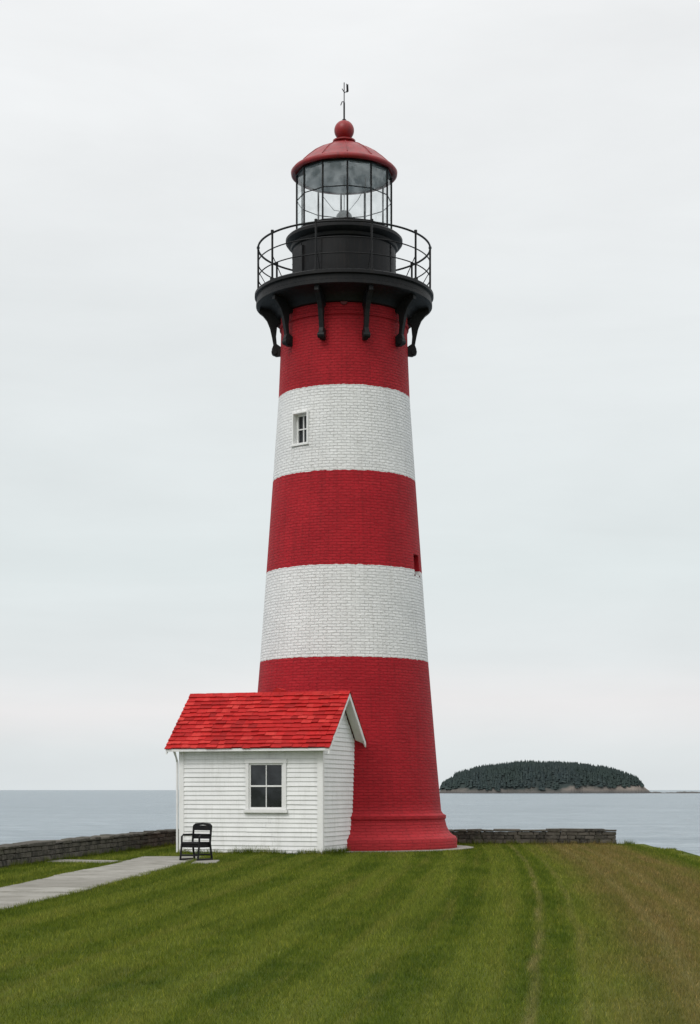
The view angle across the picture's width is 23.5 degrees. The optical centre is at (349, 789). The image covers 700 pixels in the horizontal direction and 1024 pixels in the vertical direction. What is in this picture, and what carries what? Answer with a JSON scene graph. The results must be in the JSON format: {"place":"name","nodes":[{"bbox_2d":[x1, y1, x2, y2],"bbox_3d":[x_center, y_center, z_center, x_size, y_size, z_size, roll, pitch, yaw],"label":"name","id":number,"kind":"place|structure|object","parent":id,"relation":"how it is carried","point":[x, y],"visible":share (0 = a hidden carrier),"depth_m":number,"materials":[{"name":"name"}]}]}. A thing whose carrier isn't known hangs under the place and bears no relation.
{"place":"outdoors","nodes":[
{"label":"outdoors","id":0,"kind":"place"},
{"bbox_2d":[0,790,699,854],"bbox_3d":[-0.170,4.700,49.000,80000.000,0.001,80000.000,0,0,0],"label":"sea","id":1,"kind":"structure","parent":0,"point":[663,819],"depth_m":335.62,"materials":[{"name":"liquid"}]},
{"bbox_2d":[0,839,699,1023],"bbox_3d":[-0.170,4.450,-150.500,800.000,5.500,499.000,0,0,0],"label":"ground","id":2,"kind":"structure","parent":0,"point":[369,993],"depth_m":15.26,"materials":[{"name":"green plant"}]},
{"bbox_2d":[0,829,178,867],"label":"stone wall","id":3,"kind":"structure","parent":2,"relation":"on","point":[34,850],"depth_m":42.29,"materials":[{"name":"grey stone"}]},
{"bbox_2d":[0,856,219,908],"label":"footpath","id":4,"kind":"structure","parent":2,"relation":"on","point":[35,890],"depth_m":31.77,"materials":[{"name":"concrete"}]},
{"bbox_2d":[179,822,212,860],"bbox_3d":[-3.659,1.224,40.068,0.572,0.895,0.609,0,0,32],"label":"metal chair","id":5,"kind":"object","parent":4,"relation":"on","point":[200,826],"visible":0.98,"depth_m":40.09,"materials":[{"name":"black metal"}]},
{"bbox_2d":[164,687,366,853],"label":"white cottage","id":6,"kind":"structure","parent":2,"relation":"on","point":[273,769],"depth_m":44.59,"materials":[{"name":"paint"}]},
{"bbox_2d":[243,759,287,812],"bbox_3d":[-2.210,-0.105,44.246,1.220,1.410,0.130,0,0,18],"label":"window frame","id":7,"kind":"structure","parent":6,"relation":"in","point":[248,762],"depth_m":44.26,"materials":[{"name":"white wood"}]},
{"bbox_2d":[251,765,281,806],"bbox_3d":[-2.195,-0.095,44.290,0.940,1.190,0.008,0,0,18],"label":"window glass","id":8,"kind":"structure","parent":6,"relation":"in","point":[258,772],"depth_m":44.29,"materials":[{"name":"black glass"}]},
{"bbox_2d":[255,82,473,852],"bbox_3d":[-0.170,-9.340,49.000,7.560,22.480,7.560,0,0,0],"label":"lighthouse","id":9,"kind":"object","parent":2,"relation":"on","point":[344,307],"visible":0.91,"depth_m":47.19,"materials":[{"name":"brick"}]},
{"bbox_2d":[297,414,305,442],"bbox_3d":[-1.294,-10.180,47.562,0.474,0.834,0.070,0,0,38],"label":"tower window frame","id":10,"kind":"structure","parent":9,"relation":"in","point":[303,415],"depth_m":47.58,"materials":[{"name":"white wood"}]},
{"bbox_2d":[299,416,305,442],"bbox_3d":[-1.283,-10.180,47.576,0.440,0.800,0.015,0,0,38],"label":"tower window glass","id":11,"kind":"structure","parent":9,"relation":"in","point":[300,418],"depth_m":47.63,"materials":[{"name":"black glass"}]},
{"bbox_2d":[448,828,616,843],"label":"stone wall","id":12,"kind":"structure","parent":2,"relation":"on","point":[550,835],"depth_m":52.29,"materials":[{"name":"grey stone"}]},
{"bbox_2d":[0,0,699,789],"label":"sky","id":13,"kind":"structure","parent":0,"point":[545,154],"materials":[{"name":"white"}]},
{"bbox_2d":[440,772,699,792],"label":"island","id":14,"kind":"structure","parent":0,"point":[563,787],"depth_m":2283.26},
{"bbox_2d":[439,760,643,790],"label":"conifer forest","id":15,"kind":"object","parent":14,"relation":"on","point":[575,771],"visible":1,"depth_m":2292.00,"materials":[{"name":"green plant"}]}
]}

